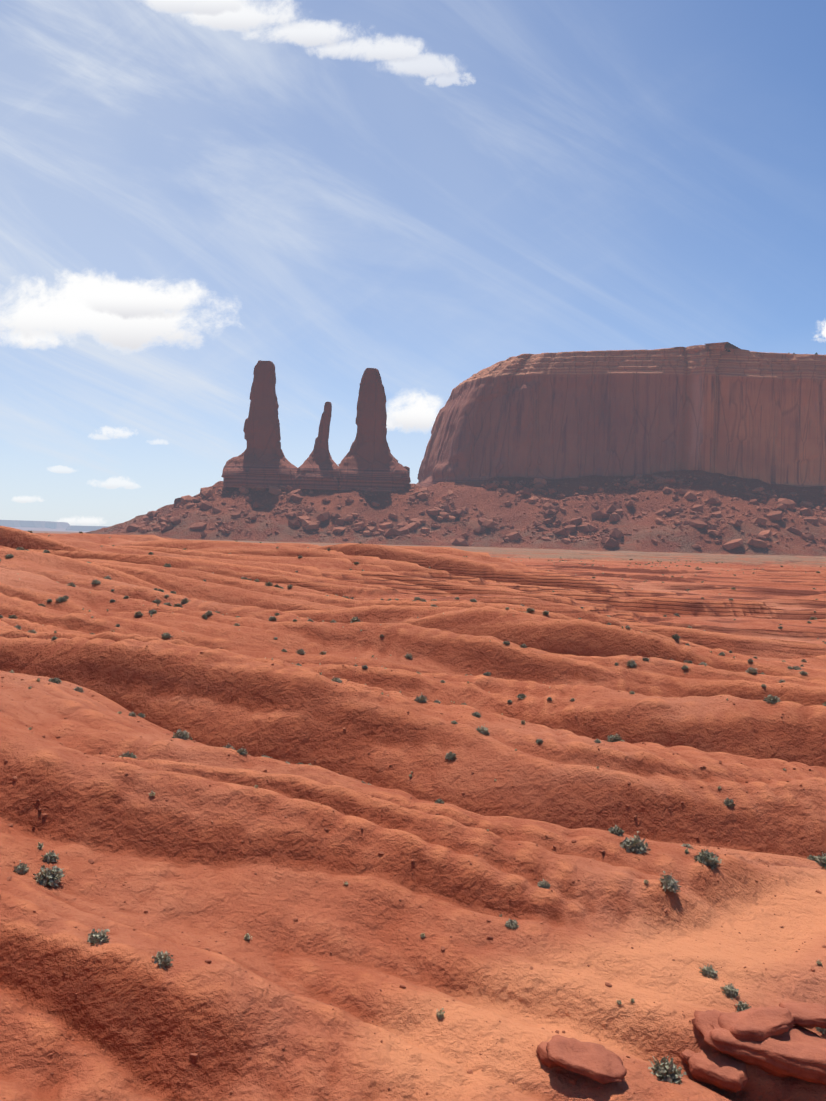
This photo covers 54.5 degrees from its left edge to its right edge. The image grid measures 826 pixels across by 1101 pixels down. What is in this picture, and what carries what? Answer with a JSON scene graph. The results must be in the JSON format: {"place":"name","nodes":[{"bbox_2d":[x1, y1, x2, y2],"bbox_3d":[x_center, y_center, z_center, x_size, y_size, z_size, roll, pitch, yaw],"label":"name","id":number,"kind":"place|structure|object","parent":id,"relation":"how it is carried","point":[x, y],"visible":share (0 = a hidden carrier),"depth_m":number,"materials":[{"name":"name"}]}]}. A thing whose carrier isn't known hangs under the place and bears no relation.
{"place":"outdoors","nodes":[
{"label":"outdoors","id":0,"kind":"place"},
{"bbox_2d":[0,520,68,530],"bbox_3d":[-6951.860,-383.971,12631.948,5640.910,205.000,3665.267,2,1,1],"label":"mesa","id":1,"kind":"structure","parent":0,"point":[29,525],"depth_m":11897.43,"materials":[{"name":"blue stone"}]},
{"bbox_2d":[45,522,56,528],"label":"butte","id":2,"kind":"object","parent":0,"point":[52,525],"visible":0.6,"depth_m":12018.39,"materials":[{"name":"blue stone"}]},
{"bbox_2d":[64,525,109,531],"bbox_3d":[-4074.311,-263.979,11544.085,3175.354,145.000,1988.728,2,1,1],"label":"mesa","id":3,"kind":"structure","parent":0,"point":[81,528],"depth_m":11114.60,"materials":[{"name":"blue stone"}]},
{"bbox_2d":[0,526,825,1100],"bbox_3d":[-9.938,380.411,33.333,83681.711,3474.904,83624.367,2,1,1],"label":"ground","id":4,"kind":"structure","parent":0,"point":[132,1022],"depth_m":26.82,"materials":[{"name":"sand"}]},
{"bbox_2d":[8,614,17,618],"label":"shrub","id":5,"kind":"object","parent":4,"relation":"on","point":[13,616],"visible":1,"depth_m":61.69,"materials":[{"name":"green plant"}]},
{"bbox_2d":[14,860,29,874],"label":"shrub","id":6,"kind":"object","parent":4,"relation":"on","point":[20,869],"visible":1,"depth_m":20.48,"materials":[{"name":"green plant"}]},
{"bbox_2d":[37,842,43,848],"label":"grass tuft","id":7,"kind":"object","parent":4,"relation":"on","point":[40,846],"visible":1,"depth_m":21.90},
{"bbox_2d":[33,865,64,886],"bbox_3d":[-9.296,8.283,20.461,0.818,0.537,0.876,1,1,-20],"label":"shrub","id":8,"kind":"object","parent":4,"relation":"on","point":[48,876],"visible":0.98,"depth_m":20.36,"materials":[{"name":"green plant"}]},
{"bbox_2d":[41,850,58,863],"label":"low shrub","id":9,"kind":"object","parent":4,"relation":"on","point":[52,856],"visible":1,"depth_m":21.34,"materials":[{"name":"green plant"}]},
{"bbox_2d":[49,677,61,683],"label":"shrub","id":10,"kind":"object","parent":4,"relation":"on","point":[56,680],"visible":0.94,"depth_m":38.54,"materials":[{"name":"green plant"}]},
{"bbox_2d":[55,596,67,601],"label":"shrub","id":11,"kind":"object","parent":4,"relation":"on","point":[60,599],"visible":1,"depth_m":68.50,"materials":[{"name":"green plant"}]},
{"bbox_2d":[73,686,84,692],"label":"shrub","id":12,"kind":"object","parent":4,"relation":"on","point":[79,689],"visible":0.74,"depth_m":37.76,"materials":[{"name":"green plant"}]},
{"bbox_2d":[91,579,100,583],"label":"shrub","id":13,"kind":"object","parent":4,"relation":"on","point":[96,582],"visible":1,"depth_m":78.46,"materials":[{"name":"green plant"}]},
{"bbox_2d":[87,929,109,944],"bbox_3d":[-6.917,8.481,17.564,0.630,0.386,0.589,1,1,-4],"label":"shrub","id":14,"kind":"object","parent":4,"relation":"on","point":[99,937],"visible":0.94,"depth_m":17.52,"materials":[{"name":"green plant"}]},
{"bbox_2d":[119,752,136,758],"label":"shrub","id":15,"kind":"object","parent":4,"relation":"on","point":[131,755],"visible":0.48,"depth_m":27.75,"materials":[{"name":"green plant"}]},
{"bbox_2d":[134,610,142,615],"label":"shrub","id":16,"kind":"object","parent":4,"relation":"on","point":[139,613],"visible":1,"depth_m":66.56,"materials":[{"name":"green plant"}]},
{"bbox_2d":[152,951,172,968],"bbox_3d":[-5.442,8.825,17.348,0.525,0.322,0.491,1,1,-1],"label":"shrub","id":17,"kind":"object","parent":4,"relation":"on","point":[162,959],"visible":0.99,"depth_m":17.28,"materials":[{"name":"green plant"}]},
{"bbox_2d":[161,632,173,638],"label":"shrub","id":18,"kind":"object","parent":4,"relation":"on","point":[166,635],"visible":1,"depth_m":61.35,"materials":[{"name":"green plant"}]},
{"bbox_2d":[171,728,189,739],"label":"shrub","id":19,"kind":"object","parent":4,"relation":"on","point":[183,735],"visible":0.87,"depth_m":32.30,"materials":[{"name":"green plant"}]},
{"bbox_2d":[181,597,189,603],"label":"shrub","id":20,"kind":"object","parent":4,"relation":"on","point":[185,600],"visible":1,"depth_m":74.29,"materials":[{"name":"green plant"}]},
{"bbox_2d":[237,746,247,754],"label":"shrub","id":21,"kind":"object","parent":4,"relation":"on","point":[242,751],"visible":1,"depth_m":30.34,"materials":[{"name":"green plant"}]},
{"bbox_2d":[244,933,251,939],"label":"shrub","id":22,"kind":"object","parent":4,"relation":"on","point":[247,936],"visible":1,"depth_m":20.34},
{"bbox_2d":[296,649,305,653],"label":"shrub","id":23,"kind":"object","parent":4,"relation":"on","point":[300,651],"visible":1,"depth_m":62.36,"materials":[{"name":"green plant"}]},
{"bbox_2d":[331,676,341,682],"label":"shrub","id":24,"kind":"object","parent":4,"relation":"on","point":[338,680],"visible":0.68,"depth_m":42.56,"materials":[{"name":"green plant"}]},
{"bbox_2d":[350,617,362,622],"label":"shrub","id":25,"kind":"object","parent":4,"relation":"on","point":[354,619],"visible":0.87,"depth_m":68.97,"materials":[{"name":"green plant"}]},
{"bbox_2d":[405,653,412,658],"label":"shrub","id":26,"kind":"object","parent":4,"relation":"on","point":[408,656],"visible":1,"depth_m":64.29,"materials":[{"name":"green plant"}]},
{"bbox_2d":[0,625,825,1100],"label":"pebbles","id":27,"kind":"object","parent":4,"relation":"on","point":[194,1055],"visible":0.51,"depth_m":24.41,"materials":[{"name":"brown stone"}]},
{"bbox_2d":[414,694,427,702],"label":"shrub","id":28,"kind":"object","parent":4,"relation":"on","point":[421,698],"visible":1,"depth_m":43.45,"materials":[{"name":"green plant"}]},
{"bbox_2d":[434,799,444,803],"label":"shrub","id":29,"kind":"object","parent":4,"relation":"on","point":[439,801],"visible":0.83,"depth_m":28.80,"materials":[{"name":"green plant"}]},
{"bbox_2d":[445,751,455,759],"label":"shrub","id":30,"kind":"object","parent":4,"relation":"on","point":[450,755],"visible":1,"depth_m":37.48,"materials":[{"name":"green plant"}]},
{"bbox_2d":[471,712,480,717],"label":"shrub","id":31,"kind":"object","parent":4,"relation":"on","point":[476,714],"visible":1,"depth_m":41.22,"materials":[{"name":"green plant"}]},
{"bbox_2d":[476,724,489,734],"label":"shrub","id":32,"kind":"object","parent":4,"relation":"on","point":[484,730],"visible":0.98,"depth_m":39.17,"materials":[{"name":"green plant"}]},
{"bbox_2d":[505,919,518,928],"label":"shrub","id":33,"kind":"object","parent":4,"relation":"on","point":[511,924],"visible":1,"depth_m":22.30,"materials":[{"name":"grey plant"}]},
{"bbox_2d":[517,693,526,698],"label":"shrub","id":34,"kind":"object","parent":4,"relation":"on","point":[521,696],"visible":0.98,"depth_m":52.11,"materials":[{"name":"green plant"}]},
{"bbox_2d":[537,879,549,888],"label":"shrub","id":35,"kind":"object","parent":4,"relation":"on","point":[544,884],"visible":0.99,"depth_m":24.12,"materials":[{"name":"grey plant"}]},
{"bbox_2d":[536,1035,626,1083],"bbox_3d":[3.595,10.891,17.182,1.918,0.570,1.050,2,1,15],"label":"rock slab","id":36,"kind":"object","parent":4,"relation":"on","point":[598,1063],"visible":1,"depth_m":17.03,"materials":[{"name":"stone"}]},
{"bbox_2d":[605,733,624,741],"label":"shrub","id":37,"kind":"object","parent":4,"relation":"on","point":[614,738],"visible":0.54,"depth_m":40.45,"materials":[{"name":"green plant"}]},
{"bbox_2d":[608,824,623,835],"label":"shrub","id":38,"kind":"object","parent":4,"relation":"on","point":[615,830],"visible":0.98,"depth_m":28.48,"materials":[{"name":"green plant"}]},
{"bbox_2d":[626,660,637,667],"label":"shrub","id":39,"kind":"object","parent":4,"relation":"on","point":[631,663],"visible":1,"depth_m":63.09,"materials":[{"name":"green plant"}]},
{"bbox_2d":[620,831,650,853],"bbox_3d":[7.584,10.023,27.469,1.034,0.792,1.065,7,-8,-19],"label":"shrub","id":40,"kind":"object","parent":4,"relation":"on","point":[636,844],"visible":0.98,"depth_m":27.29,"materials":[{"name":"green plant"}]},
{"bbox_2d":[647,1056,685,1083],"bbox_3d":[5.561,11.359,17.524,0.861,0.573,0.775,6,1,8],"label":"shrub","id":41,"kind":"object","parent":4,"relation":"on","point":[668,1072],"visible":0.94,"depth_m":17.45,"materials":[{"name":"green plant"}]},
{"bbox_2d":[659,871,680,892],"bbox_3d":[7.885,10.238,24.779,0.786,0.600,0.763,0,-5,-29],"label":"shrub","id":42,"kind":"object","parent":4,"relation":"on","point":[669,883],"visible":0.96,"depth_m":24.64,"materials":[{"name":"green plant"}]},
{"bbox_2d":[671,634,679,639],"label":"shrub","id":43,"kind":"object","parent":4,"relation":"on","point":[675,636],"visible":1,"depth_m":95.27,"materials":[{"name":"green plant"}]},
{"bbox_2d":[680,1049,693,1063],"bbox_3d":[6.397,11.756,18.595,0.353,0.227,0.302,1,1,-20],"label":"stone","id":44,"kind":"object","parent":4,"relation":"on","point":[686,1055],"visible":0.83,"depth_m":18.55,"materials":[{"name":"stone"}]},
{"bbox_2d":[681,843,692,848],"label":"grass tuft","id":45,"kind":"object","parent":4,"relation":"on","point":[687,845],"visible":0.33,"depth_m":29.54,"materials":[{"name":"beige plant"}]},
{"bbox_2d":[694,848,721,868],"bbox_3d":[9.915,10.367,27.084,1.010,0.617,0.914,1,1,-4],"label":"shrub","id":46,"kind":"object","parent":4,"relation":"on","point":[706,858],"visible":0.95,"depth_m":26.94,"materials":[{"name":"green plant"}]},
{"bbox_2d":[699,964,717,978],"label":"shrub by rock","id":47,"kind":"object","parent":4,"relation":"on","point":[708,972],"visible":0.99,"depth_m":21.30,"materials":[{"name":"green plant"}]},
{"bbox_2d":[720,983,738,998],"bbox_3d":[8.134,11.282,20.561,0.491,0.322,0.525,1,1,-7],"label":"shrub by rock","id":48,"kind":"object","parent":4,"relation":"on","point":[730,990],"visible":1,"depth_m":20.48,"materials":[{"name":"green plant"}]},
{"bbox_2d":[724,798,735,806],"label":"shrub","id":49,"kind":"object","parent":4,"relation":"on","point":[727,802],"visible":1,"depth_m":34.35,"materials":[{"name":"green plant"}]},
{"bbox_2d":[735,1001,750,1011],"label":"shrub","id":50,"kind":"object","parent":4,"relation":"on","point":[741,1006],"visible":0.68,"depth_m":20.02,"materials":[{"name":"green plant"}]},
{"bbox_2d":[746,667,757,674],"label":"shrub","id":51,"kind":"object","parent":4,"relation":"on","point":[752,670],"visible":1,"depth_m":62.57,"materials":[{"name":"green plant"}]},
{"bbox_2d":[688,1002,825,1092],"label":"rock slab","id":52,"kind":"object","parent":4,"relation":"on","point":[774,1041],"visible":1,"depth_m":18.31,"materials":[{"name":"stone"}]},
{"bbox_2d":[763,694,779,703],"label":"shrub","id":53,"kind":"object","parent":4,"relation":"on","point":[770,698],"visible":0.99,"depth_m":48.66,"materials":[{"name":"green plant"}]},
{"bbox_2d":[807,855,816,860],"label":"grass tuft","id":54,"kind":"object","parent":4,"relation":"on","point":[810,857],"visible":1,"depth_m":31.78,"materials":[{"name":"green plant"}]},
{"bbox_2d":[815,852,825,868],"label":"shrub","id":55,"kind":"object","parent":4,"relation":"on","point":[821,861],"visible":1,"depth_m":31.36,"materials":[{"name":"green plant"}]},
{"bbox_2d":[815,1027,825,1033],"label":"shrub by rock","id":56,"kind":"object","parent":4,"relation":"on","point":[823,1030],"visible":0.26,"depth_m":19.64,"materials":[{"name":"green plant"}]},
{"bbox_2d":[0,0,825,525],"label":"sky","id":57,"kind":"structure","parent":0,"point":[429,195],"materials":[{"name":"blue"}]},
{"bbox_2d":[436,1008,444,1018],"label":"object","id":58,"kind":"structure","parent":0,"point":[440,1013],"depth_m":18.44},
{"bbox_2d":[86,470,825,556],"bbox_3d":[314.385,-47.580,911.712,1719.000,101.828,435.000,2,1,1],"label":"talus slope terrain","id":59,"kind":"structure","parent":0,"point":[288,533],"depth_m":902.95,"materials":[{"name":"brown stone"}]},
{"bbox_2d":[165,498,181,509],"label":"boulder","id":60,"kind":"object","parent":59,"relation":"on","point":[177,500],"visible":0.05,"depth_m":1019.62,"materials":[{"name":"stone"}]},
{"bbox_2d":[221,360,410,490],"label":"rock spires","id":61,"kind":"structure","parent":59,"relation":"on","point":[369,460],"depth_m":988.30,"materials":[{"name":"stone"}]},
{"bbox_2d":[105,474,825,550],"bbox_3d":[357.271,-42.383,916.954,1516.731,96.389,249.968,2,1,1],"label":"talus boulders","id":62,"kind":"object","parent":59,"relation":"on","point":[549,510],"visible":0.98,"depth_m":896.14,"materials":[{"name":"stone"}]},
{"bbox_2d":[416,342,825,486],"bbox_3d":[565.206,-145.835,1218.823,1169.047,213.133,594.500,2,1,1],"label":"mesa","id":63,"kind":"structure","parent":59,"relation":"on","point":[718,408],"depth_m":991.82,"materials":[{"name":"stone"}]}
]}

